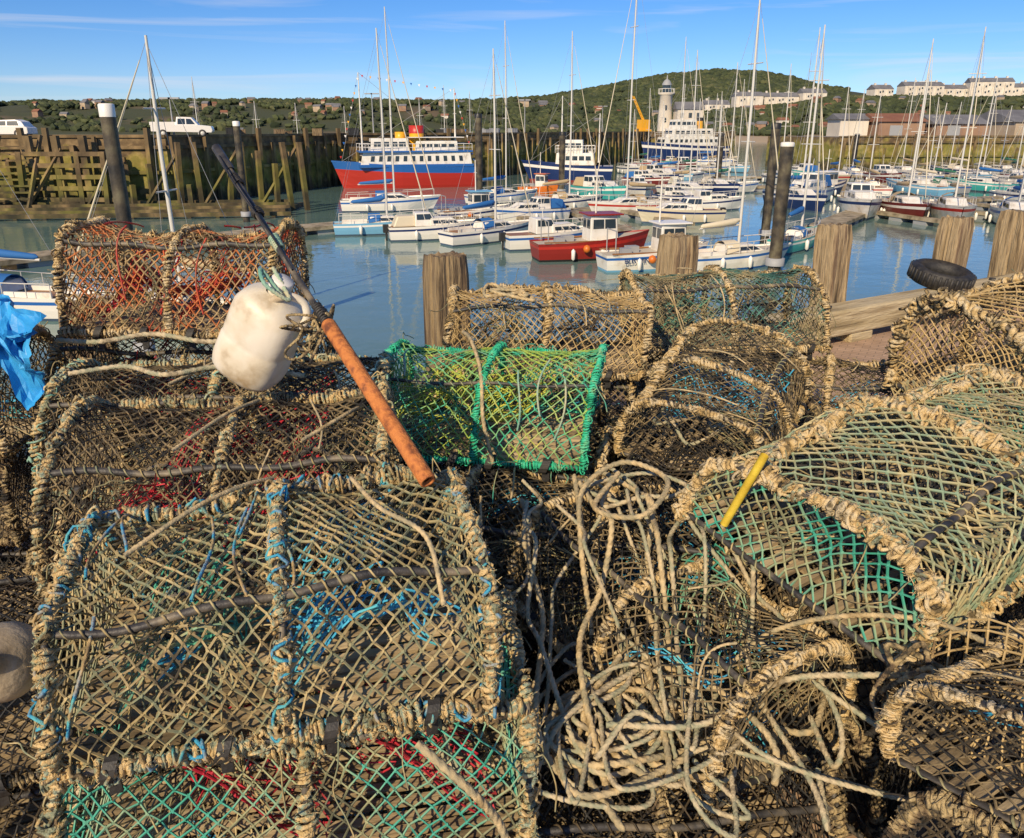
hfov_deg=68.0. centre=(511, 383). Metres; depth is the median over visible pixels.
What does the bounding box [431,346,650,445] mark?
lobster pot
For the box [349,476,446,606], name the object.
loose rope
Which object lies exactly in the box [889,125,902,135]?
door
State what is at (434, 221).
window
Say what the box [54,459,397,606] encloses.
lobster pot
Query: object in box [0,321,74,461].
lobster pot
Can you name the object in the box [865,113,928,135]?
warehouse
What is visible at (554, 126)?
hillside house
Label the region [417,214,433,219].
window
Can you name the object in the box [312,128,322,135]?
fish crate
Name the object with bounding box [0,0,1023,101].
sky
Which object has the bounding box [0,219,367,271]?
floating pontoon
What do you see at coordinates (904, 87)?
seafront hotel
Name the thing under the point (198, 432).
loose rope
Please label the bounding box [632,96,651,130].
dockside crane
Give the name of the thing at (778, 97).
seafront hotel
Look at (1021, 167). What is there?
sailing yacht
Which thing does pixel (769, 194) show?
mooring pile
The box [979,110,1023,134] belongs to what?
warehouse
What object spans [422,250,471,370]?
timber bollard
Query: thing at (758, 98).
seafront hotel
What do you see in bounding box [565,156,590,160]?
window
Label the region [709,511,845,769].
loose rope
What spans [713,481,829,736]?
loose rope
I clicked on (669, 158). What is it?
motor cruiser
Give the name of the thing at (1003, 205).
sailing yacht
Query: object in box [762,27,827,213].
sailing yacht
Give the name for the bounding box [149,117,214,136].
pickup truck
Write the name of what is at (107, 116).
mooring pile
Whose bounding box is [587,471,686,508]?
loose rope
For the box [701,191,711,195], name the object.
window
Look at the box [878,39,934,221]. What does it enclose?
sailing yacht
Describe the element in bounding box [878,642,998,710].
loose rope
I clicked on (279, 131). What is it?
fish crate
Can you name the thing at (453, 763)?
loose rope
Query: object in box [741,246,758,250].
window
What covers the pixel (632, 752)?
loose rope
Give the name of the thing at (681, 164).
motor cruiser
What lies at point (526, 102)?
hillside house
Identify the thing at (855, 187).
window
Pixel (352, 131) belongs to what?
fish crate
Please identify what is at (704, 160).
sailing yacht
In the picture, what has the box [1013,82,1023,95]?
seafront hotel
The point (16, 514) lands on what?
lobster pot
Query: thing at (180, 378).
loose rope
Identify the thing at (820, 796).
loose rope
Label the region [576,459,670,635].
loose rope
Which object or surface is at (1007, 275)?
kerb beam
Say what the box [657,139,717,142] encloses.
window
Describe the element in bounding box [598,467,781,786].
loose rope
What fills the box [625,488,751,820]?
loose rope
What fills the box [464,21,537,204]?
sailing yacht
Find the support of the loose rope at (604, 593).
hanging from the lobster pot at (824, 645)
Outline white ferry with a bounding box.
[641,84,729,161]
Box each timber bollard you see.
[58,296,123,393]
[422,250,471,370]
[653,232,698,321]
[809,223,852,306]
[932,215,973,267]
[987,209,1023,276]
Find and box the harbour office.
[672,102,704,119]
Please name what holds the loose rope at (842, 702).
hanging from the lobster pot at (824, 645)
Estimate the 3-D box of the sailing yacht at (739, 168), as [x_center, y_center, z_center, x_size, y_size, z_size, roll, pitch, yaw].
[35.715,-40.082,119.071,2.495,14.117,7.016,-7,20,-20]
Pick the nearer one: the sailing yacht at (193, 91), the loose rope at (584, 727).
the loose rope at (584, 727)
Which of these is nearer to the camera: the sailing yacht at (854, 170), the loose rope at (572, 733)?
the loose rope at (572, 733)
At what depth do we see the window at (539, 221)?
42.77 m
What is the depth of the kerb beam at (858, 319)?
6.42 m
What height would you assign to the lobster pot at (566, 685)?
0.507 m
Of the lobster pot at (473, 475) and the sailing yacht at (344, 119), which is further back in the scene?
the sailing yacht at (344, 119)
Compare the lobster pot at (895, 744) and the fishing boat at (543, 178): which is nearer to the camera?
the lobster pot at (895, 744)
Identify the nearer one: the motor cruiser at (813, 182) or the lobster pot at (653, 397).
the lobster pot at (653, 397)
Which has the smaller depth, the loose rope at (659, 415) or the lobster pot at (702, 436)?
the loose rope at (659, 415)
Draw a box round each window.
[372,218,393,220]
[387,195,405,197]
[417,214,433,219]
[433,220,458,223]
[495,222,510,225]
[519,205,537,207]
[529,198,549,203]
[538,219,554,226]
[555,226,579,229]
[565,143,580,147]
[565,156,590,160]
[584,177,603,181]
[620,199,637,202]
[630,178,644,180]
[635,171,647,173]
[647,165,662,168]
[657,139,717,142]
[665,131,709,133]
[665,187,680,190]
[665,205,686,207]
[669,122,694,124]
[681,198,701,203]
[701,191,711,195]
[712,196,728,198]
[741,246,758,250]
[802,174,824,180]
[845,184,871,190]
[873,165,889,168]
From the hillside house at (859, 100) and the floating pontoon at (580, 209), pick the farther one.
the hillside house at (859, 100)
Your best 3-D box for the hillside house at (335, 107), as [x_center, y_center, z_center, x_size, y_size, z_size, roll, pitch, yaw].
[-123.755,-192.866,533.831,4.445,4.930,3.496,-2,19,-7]
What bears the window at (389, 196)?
in the sailing yacht at (399, 201)
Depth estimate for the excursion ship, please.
87.66 m
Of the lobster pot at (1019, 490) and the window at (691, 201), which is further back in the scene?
the window at (691, 201)
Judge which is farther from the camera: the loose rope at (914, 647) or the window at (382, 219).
the window at (382, 219)
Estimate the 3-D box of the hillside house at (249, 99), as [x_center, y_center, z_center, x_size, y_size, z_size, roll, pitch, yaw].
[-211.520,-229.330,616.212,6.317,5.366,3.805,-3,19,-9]
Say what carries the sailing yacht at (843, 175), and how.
on the harbour water
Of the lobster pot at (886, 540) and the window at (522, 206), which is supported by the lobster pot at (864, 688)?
the lobster pot at (886, 540)
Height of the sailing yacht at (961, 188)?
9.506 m
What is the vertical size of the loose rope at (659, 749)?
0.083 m
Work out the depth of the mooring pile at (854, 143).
112.61 m
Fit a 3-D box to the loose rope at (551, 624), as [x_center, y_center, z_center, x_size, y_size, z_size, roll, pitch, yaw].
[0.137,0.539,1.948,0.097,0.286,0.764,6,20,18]
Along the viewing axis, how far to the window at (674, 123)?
159.26 m
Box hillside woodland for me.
[0,68,1023,135]
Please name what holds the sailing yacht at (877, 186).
on the harbour water
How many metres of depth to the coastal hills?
514.17 m
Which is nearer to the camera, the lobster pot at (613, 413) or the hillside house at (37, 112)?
the lobster pot at (613, 413)
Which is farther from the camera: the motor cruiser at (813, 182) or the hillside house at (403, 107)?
the hillside house at (403, 107)
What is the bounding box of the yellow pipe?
[720,453,768,526]
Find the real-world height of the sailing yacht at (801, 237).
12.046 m
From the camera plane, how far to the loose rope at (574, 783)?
1.74 m
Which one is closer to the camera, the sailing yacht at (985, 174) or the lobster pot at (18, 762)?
the lobster pot at (18, 762)
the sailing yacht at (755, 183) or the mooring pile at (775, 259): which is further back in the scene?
the sailing yacht at (755, 183)
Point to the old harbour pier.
(139, 152)
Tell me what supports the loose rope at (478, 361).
hanging from the lobster pot at (531, 435)
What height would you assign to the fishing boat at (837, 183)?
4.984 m
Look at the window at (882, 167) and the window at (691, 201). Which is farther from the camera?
the window at (882, 167)
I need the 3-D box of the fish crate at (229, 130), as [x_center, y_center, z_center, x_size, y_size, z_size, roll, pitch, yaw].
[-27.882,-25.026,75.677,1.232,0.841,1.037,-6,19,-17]
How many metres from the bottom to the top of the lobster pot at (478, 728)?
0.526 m
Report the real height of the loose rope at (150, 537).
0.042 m
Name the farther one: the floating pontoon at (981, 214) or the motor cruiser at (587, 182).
the motor cruiser at (587, 182)
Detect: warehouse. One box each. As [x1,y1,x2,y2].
[825,113,869,135]
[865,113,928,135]
[920,115,990,134]
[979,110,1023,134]
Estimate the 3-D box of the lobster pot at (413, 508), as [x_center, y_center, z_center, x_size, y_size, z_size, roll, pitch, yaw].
[-0.748,0.583,2.149,1.051,0.526,0.710,-2,20,-5]
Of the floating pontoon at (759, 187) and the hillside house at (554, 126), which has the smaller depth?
the floating pontoon at (759, 187)
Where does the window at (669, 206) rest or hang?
in the motor cruiser at (684, 208)
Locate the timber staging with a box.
[0,135,309,219]
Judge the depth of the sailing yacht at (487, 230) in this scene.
45.17 m
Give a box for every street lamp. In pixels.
[159,97,179,134]
[364,93,378,132]
[519,99,530,131]
[598,106,607,130]
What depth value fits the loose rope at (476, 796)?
1.26 m
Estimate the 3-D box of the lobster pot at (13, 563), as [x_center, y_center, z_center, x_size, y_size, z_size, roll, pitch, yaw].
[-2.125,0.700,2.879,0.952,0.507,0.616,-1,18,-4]
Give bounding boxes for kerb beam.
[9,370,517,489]
[521,310,818,399]
[801,276,1013,342]
[995,271,1023,300]
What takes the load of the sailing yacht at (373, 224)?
on the harbour water
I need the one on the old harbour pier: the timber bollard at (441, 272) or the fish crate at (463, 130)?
the fish crate at (463, 130)
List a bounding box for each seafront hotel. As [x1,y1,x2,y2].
[703,98,730,110]
[731,90,763,107]
[762,91,799,103]
[797,87,827,100]
[866,83,893,96]
[896,80,944,95]
[943,83,967,96]
[964,76,1015,96]
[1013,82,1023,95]
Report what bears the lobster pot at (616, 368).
on the lobster pot at (629, 388)
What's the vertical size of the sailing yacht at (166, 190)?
9.513 m
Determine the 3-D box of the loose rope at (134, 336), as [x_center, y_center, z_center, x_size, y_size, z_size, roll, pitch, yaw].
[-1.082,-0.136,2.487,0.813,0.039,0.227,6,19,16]
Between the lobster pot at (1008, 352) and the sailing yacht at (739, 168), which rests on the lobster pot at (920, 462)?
the lobster pot at (1008, 352)
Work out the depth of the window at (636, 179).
76.02 m
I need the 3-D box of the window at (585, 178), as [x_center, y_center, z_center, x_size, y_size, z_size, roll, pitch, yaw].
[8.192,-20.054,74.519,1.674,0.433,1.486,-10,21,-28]
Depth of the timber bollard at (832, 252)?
6.45 m
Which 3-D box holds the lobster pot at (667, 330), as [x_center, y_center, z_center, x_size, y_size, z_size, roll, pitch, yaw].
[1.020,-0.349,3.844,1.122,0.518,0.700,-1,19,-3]
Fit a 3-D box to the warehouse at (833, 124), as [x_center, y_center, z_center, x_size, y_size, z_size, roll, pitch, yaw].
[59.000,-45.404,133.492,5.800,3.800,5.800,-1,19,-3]
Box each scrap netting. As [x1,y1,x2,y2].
[610,436,747,547]
[650,542,758,700]
[918,626,1023,796]
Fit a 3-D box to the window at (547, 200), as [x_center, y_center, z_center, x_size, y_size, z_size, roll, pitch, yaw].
[1.975,-13.569,56.383,1.144,0.343,1.294,-10,21,-28]
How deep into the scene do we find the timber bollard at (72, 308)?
3.70 m
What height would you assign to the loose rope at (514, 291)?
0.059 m
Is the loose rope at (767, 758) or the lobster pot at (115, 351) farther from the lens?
the lobster pot at (115, 351)
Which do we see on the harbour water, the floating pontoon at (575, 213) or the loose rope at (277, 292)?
the floating pontoon at (575, 213)
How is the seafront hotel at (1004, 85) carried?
on the coastal hills
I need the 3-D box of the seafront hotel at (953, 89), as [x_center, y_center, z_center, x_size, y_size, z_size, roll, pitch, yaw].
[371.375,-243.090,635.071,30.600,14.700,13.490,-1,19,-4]
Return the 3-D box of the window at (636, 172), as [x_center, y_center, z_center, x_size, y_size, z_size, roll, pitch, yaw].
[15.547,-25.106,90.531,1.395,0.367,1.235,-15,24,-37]
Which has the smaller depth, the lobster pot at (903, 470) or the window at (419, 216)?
the lobster pot at (903, 470)
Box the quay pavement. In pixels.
[5,301,1023,837]
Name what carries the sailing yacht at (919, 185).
on the harbour water
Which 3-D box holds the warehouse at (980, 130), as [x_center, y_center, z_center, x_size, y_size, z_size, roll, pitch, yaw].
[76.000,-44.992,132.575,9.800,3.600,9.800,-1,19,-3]
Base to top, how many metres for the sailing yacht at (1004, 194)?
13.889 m
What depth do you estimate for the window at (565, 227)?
43.32 m
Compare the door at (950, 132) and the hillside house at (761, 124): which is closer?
the door at (950, 132)
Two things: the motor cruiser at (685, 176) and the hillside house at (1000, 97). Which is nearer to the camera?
the motor cruiser at (685, 176)
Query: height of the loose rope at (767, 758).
0.280 m
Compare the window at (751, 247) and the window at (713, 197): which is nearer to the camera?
the window at (751, 247)
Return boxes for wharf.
[765,134,1023,171]
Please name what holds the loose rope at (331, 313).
attached to the marker pole
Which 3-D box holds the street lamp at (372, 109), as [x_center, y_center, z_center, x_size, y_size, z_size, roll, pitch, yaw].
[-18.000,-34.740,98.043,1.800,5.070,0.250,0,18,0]
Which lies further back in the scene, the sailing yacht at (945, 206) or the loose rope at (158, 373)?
the sailing yacht at (945, 206)
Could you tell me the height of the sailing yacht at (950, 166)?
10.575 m
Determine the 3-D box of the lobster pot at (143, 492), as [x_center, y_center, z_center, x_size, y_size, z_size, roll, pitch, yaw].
[-0.674,0.283,1.988,0.926,0.564,0.678,-2,22,-3]
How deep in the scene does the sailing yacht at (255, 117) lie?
98.95 m
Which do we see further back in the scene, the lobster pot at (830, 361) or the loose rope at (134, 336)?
the lobster pot at (830, 361)
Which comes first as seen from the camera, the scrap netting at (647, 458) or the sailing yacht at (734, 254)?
the scrap netting at (647, 458)
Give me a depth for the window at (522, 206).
55.40 m
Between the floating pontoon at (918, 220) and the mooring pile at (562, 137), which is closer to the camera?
the floating pontoon at (918, 220)
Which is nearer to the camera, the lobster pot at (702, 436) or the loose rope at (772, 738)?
the loose rope at (772, 738)
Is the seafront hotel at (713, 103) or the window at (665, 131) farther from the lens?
the seafront hotel at (713, 103)
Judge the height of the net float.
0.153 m
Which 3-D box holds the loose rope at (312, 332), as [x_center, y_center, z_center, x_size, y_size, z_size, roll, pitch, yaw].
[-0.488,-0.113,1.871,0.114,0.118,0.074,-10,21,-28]
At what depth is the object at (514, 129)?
115.50 m
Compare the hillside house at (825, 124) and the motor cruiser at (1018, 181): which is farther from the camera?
the hillside house at (825, 124)
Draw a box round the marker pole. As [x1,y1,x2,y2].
[212,144,435,487]
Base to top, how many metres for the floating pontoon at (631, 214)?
0.675 m
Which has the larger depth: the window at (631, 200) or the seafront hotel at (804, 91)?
the seafront hotel at (804, 91)
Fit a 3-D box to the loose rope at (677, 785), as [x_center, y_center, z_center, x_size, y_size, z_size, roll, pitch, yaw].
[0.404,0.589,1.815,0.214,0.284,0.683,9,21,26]
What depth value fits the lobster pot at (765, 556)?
2.90 m
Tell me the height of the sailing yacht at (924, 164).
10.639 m
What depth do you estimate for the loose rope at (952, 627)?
1.67 m
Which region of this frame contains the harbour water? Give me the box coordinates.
[0,142,995,432]
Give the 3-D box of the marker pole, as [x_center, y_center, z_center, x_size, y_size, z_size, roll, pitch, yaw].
[-0.540,-0.262,1.921,0.051,0.051,1.395,-13,49,-34]
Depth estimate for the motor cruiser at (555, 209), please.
55.82 m
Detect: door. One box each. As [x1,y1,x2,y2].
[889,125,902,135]
[947,125,960,134]
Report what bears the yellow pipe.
attached to the lobster pot at (886, 540)
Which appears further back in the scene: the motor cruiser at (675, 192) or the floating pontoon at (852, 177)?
the floating pontoon at (852, 177)
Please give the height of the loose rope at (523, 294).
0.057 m
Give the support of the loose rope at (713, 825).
hanging from the lobster pot at (824, 645)
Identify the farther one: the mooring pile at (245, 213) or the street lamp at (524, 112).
the street lamp at (524, 112)
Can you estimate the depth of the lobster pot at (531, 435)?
2.49 m
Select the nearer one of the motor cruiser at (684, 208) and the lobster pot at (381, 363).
the lobster pot at (381, 363)
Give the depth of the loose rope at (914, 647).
1.47 m
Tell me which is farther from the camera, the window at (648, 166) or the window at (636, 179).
the window at (648, 166)
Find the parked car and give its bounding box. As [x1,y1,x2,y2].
[0,120,37,134]
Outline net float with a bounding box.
[0,621,36,702]
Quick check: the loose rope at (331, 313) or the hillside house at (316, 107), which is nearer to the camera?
the loose rope at (331, 313)
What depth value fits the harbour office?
176.88 m
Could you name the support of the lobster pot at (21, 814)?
on the quay pavement
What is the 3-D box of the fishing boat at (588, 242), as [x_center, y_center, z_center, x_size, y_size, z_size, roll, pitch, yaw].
[4.261,-8.598,39.696,6.426,4.872,2.792,-5,19,-13]
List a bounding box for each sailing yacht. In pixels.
[0,171,94,320]
[56,35,256,338]
[191,77,201,133]
[252,104,259,127]
[293,106,301,132]
[333,28,427,235]
[340,7,440,211]
[340,109,346,132]
[417,103,422,124]
[437,48,532,246]
[441,85,447,127]
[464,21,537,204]
[464,91,474,132]
[524,31,602,207]
[587,0,671,215]
[616,109,639,173]
[631,88,657,165]
[639,102,675,167]
[649,42,704,180]
[656,50,713,193]
[673,99,715,179]
[686,100,740,196]
[688,0,790,271]
[692,62,759,193]
[693,93,732,165]
[698,91,727,173]
[723,120,736,163]
[724,79,749,172]
[761,63,792,184]
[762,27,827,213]
[767,25,829,253]
[824,88,851,183]
[843,89,868,178]
[855,95,892,196]
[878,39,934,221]
[886,70,954,196]
[890,78,925,178]
[904,103,971,193]
[906,98,944,178]
[926,27,986,219]
[928,102,979,173]
[946,76,1018,191]
[961,93,997,178]
[980,107,1023,173]
[984,125,1023,223]
[989,130,1023,199]
[992,121,1023,176]
[999,109,1023,174]
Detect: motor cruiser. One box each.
[383,191,480,241]
[492,181,570,220]
[499,195,582,251]
[570,173,625,200]
[621,169,669,187]
[625,177,652,198]
[636,182,726,223]
[639,154,678,183]
[652,172,701,201]
[661,156,674,165]
[669,157,696,169]
[674,174,745,210]
[676,169,692,179]
[790,162,834,202]
[792,157,820,175]
[833,167,882,220]
[863,161,901,182]
[990,163,1023,185]
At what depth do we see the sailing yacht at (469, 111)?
122.16 m
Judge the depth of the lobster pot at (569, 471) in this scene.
3.56 m
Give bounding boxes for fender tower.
[22,136,112,201]
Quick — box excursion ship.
[331,72,474,187]
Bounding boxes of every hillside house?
[31,109,43,116]
[59,112,69,118]
[79,100,89,108]
[94,100,104,107]
[188,103,198,109]
[201,101,209,108]
[220,110,227,117]
[239,101,245,107]
[247,97,254,102]
[313,104,322,111]
[332,105,338,110]
[398,104,406,110]
[423,105,430,110]
[520,100,529,106]
[537,100,547,103]
[550,124,558,129]
[754,105,765,109]
[757,121,767,129]
[776,117,788,123]
[818,122,827,126]
[833,96,840,101]
[855,98,864,103]
[866,100,875,106]
[996,95,1004,99]
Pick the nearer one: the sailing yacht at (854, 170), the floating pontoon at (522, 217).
the floating pontoon at (522, 217)
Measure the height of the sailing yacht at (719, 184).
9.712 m
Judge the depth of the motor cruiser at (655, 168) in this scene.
94.20 m
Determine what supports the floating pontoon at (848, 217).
on the harbour water
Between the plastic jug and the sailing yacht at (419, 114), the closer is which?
the plastic jug
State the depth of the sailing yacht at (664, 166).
114.10 m
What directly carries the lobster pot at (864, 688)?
on the lobster pot at (863, 747)
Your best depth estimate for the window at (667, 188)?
68.15 m
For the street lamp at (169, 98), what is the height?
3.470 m
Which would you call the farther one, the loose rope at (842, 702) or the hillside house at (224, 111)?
the hillside house at (224, 111)
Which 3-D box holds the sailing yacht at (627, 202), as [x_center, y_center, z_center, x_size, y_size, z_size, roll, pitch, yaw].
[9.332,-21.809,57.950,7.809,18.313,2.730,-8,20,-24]
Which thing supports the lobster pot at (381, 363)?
on the lobster pot at (64, 518)
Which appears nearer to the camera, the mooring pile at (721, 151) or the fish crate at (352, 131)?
the mooring pile at (721, 151)
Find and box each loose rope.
[56,331,216,344]
[68,364,306,377]
[123,476,273,557]
[167,361,213,385]
[170,398,259,452]
[258,266,291,301]
[279,312,329,344]
[284,304,334,365]
[285,313,331,354]
[299,405,362,442]
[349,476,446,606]
[414,740,508,837]
[424,479,542,772]
[462,330,494,463]
[482,283,535,301]
[487,282,528,301]
[511,658,658,811]
[518,480,601,742]
[519,498,582,774]
[522,500,617,783]
[530,641,645,787]
[536,630,675,777]
[537,645,734,780]
[550,654,735,800]
[556,504,663,722]
[556,662,742,805]
[570,667,706,744]
[572,474,657,742]
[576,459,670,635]
[576,480,625,831]
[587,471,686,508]
[594,479,905,800]
[597,676,736,782]
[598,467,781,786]
[606,670,1023,730]
[607,463,718,723]
[618,521,689,788]
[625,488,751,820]
[639,612,1006,675]
[645,493,677,719]
[652,406,726,445]
[661,406,734,428]
[677,488,958,776]
[683,517,739,837]
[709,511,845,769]
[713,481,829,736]
[741,528,830,831]
[869,641,977,748]
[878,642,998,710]
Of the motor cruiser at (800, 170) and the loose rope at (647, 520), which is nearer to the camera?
the loose rope at (647, 520)
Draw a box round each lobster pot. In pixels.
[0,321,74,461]
[0,412,73,547]
[0,506,84,626]
[0,575,87,807]
[0,715,117,837]
[2,457,507,837]
[14,350,408,509]
[24,499,432,701]
[27,371,408,610]
[35,585,556,837]
[40,299,342,442]
[50,215,314,380]
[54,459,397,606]
[66,722,515,837]
[69,398,346,512]
[89,674,378,808]
[361,415,640,574]
[362,332,609,503]
[386,555,531,640]
[429,268,655,402]
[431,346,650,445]
[435,463,793,674]
[437,686,867,837]
[446,459,628,524]
[460,564,733,749]
[498,489,860,807]
[588,396,836,528]
[601,263,835,369]
[610,316,814,491]
[614,475,811,597]
[615,326,813,418]
[636,422,717,460]
[671,363,1023,697]
[720,349,942,465]
[726,568,1019,837]
[728,469,1023,730]
[736,441,918,509]
[869,463,1014,569]
[874,269,1023,446]
[874,618,1023,830]
[881,751,1023,837]
[887,386,1022,500]
[957,476,1023,566]
[963,568,1023,684]
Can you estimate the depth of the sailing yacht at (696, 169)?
100.81 m
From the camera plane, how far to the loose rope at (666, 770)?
1.58 m
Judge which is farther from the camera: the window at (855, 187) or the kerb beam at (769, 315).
the window at (855, 187)
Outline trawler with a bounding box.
[521,96,612,181]
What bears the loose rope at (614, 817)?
hanging from the lobster pot at (824, 645)
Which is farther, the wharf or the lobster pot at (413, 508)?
the wharf
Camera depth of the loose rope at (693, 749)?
1.58 m
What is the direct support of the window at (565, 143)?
in the trawler
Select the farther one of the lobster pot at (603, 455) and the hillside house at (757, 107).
the hillside house at (757, 107)
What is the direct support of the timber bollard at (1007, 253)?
on the quay wall
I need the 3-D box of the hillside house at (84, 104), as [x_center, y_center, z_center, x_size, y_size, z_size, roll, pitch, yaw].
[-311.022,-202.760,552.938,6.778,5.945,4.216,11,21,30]
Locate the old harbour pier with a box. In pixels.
[0,128,735,201]
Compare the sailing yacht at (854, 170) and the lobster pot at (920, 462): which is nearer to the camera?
the lobster pot at (920, 462)
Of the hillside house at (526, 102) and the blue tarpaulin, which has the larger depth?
the hillside house at (526, 102)
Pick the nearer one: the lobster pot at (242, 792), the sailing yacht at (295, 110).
the lobster pot at (242, 792)
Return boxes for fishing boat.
[434,160,510,217]
[518,152,557,193]
[529,170,648,261]
[595,176,708,272]
[815,149,846,195]
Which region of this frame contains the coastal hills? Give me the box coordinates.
[0,91,1022,141]
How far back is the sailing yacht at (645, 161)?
133.03 m
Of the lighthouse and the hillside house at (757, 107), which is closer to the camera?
the lighthouse
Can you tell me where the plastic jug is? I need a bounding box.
[212,273,311,391]
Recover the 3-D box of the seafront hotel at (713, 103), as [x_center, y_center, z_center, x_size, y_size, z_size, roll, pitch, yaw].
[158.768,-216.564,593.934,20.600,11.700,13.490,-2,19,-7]
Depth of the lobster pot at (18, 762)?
1.72 m
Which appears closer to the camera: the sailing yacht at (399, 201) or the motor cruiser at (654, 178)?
the sailing yacht at (399, 201)
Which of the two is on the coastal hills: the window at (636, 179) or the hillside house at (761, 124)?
the hillside house at (761, 124)
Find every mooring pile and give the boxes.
[97,103,155,359]
[232,121,250,221]
[475,113,482,189]
[557,132,565,191]
[715,133,724,177]
[758,123,780,242]
[765,142,794,270]
[850,134,859,166]
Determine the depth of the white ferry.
159.86 m
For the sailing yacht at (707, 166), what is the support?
on the harbour water
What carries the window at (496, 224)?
in the sailing yacht at (487, 230)
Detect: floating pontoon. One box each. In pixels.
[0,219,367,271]
[453,198,667,219]
[516,216,529,219]
[569,209,634,231]
[620,210,694,226]
[721,174,998,180]
[754,183,887,190]
[805,196,1005,227]
[875,210,974,225]
[962,210,989,218]
[968,201,989,209]
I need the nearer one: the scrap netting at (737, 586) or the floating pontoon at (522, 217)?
the scrap netting at (737, 586)
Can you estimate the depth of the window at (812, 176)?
69.16 m
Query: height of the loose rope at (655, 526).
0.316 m
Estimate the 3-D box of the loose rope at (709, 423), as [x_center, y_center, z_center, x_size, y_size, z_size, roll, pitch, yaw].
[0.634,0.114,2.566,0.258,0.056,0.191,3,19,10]
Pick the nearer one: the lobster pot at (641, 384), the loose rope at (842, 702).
the loose rope at (842, 702)
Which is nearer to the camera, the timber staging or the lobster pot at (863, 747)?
the lobster pot at (863, 747)
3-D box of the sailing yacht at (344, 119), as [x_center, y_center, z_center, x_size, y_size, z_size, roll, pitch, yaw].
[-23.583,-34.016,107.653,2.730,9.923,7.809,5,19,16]
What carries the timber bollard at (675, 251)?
on the quay pavement
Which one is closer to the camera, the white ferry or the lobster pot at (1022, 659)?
the lobster pot at (1022, 659)
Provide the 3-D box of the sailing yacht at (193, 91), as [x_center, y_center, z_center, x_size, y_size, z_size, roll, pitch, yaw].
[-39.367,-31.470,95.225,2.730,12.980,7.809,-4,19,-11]
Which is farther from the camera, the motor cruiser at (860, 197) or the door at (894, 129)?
the door at (894, 129)
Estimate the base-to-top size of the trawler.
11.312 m
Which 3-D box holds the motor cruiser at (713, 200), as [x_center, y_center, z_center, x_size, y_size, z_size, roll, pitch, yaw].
[16.671,-15.818,63.684,6.335,3.271,2.364,-3,19,-9]
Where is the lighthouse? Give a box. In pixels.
[657,75,674,130]
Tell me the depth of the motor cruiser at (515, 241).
42.84 m
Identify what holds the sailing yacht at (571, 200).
on the harbour water
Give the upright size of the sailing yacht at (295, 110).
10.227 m
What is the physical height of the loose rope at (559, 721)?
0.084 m
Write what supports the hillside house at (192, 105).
on the coastal hills
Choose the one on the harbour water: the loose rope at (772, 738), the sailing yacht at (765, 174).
the sailing yacht at (765, 174)
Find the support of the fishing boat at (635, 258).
on the harbour water
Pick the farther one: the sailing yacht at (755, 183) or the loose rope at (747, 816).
the sailing yacht at (755, 183)
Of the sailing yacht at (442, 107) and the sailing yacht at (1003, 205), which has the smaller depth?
the sailing yacht at (1003, 205)
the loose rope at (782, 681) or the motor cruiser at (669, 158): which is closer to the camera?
the loose rope at (782, 681)
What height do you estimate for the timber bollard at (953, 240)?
2.418 m
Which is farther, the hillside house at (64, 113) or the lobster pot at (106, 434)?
the hillside house at (64, 113)
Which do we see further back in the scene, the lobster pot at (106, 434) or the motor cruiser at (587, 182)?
the motor cruiser at (587, 182)
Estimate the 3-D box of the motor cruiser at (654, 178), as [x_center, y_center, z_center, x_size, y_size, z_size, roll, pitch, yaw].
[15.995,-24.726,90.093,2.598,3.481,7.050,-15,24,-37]
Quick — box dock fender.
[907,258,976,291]
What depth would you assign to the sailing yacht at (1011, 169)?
98.75 m
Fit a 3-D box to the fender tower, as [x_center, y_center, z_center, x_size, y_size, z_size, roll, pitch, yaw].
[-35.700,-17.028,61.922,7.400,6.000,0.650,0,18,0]
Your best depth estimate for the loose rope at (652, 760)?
1.59 m
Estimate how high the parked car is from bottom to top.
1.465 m
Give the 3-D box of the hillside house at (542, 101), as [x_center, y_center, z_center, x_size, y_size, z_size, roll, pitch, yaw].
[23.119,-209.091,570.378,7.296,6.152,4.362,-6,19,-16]
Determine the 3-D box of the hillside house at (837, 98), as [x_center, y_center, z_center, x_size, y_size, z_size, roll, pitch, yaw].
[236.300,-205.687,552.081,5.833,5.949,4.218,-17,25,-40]
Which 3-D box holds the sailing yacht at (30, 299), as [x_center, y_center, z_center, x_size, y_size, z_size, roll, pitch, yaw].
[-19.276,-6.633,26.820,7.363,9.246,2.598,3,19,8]
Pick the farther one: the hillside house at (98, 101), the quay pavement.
the hillside house at (98, 101)
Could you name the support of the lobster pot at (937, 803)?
on the lobster pot
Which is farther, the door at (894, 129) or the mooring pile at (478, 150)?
the door at (894, 129)
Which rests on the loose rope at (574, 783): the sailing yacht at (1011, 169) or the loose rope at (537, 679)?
the loose rope at (537, 679)
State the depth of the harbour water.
39.61 m
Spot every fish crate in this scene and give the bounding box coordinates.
[225,128,233,133]
[273,129,284,133]
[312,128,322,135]
[349,128,358,134]
[460,129,468,132]
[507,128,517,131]
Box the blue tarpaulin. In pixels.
[0,298,41,406]
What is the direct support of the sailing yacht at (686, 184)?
on the harbour water
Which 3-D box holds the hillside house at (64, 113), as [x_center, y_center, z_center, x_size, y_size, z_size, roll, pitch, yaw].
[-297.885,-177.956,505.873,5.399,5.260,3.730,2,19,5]

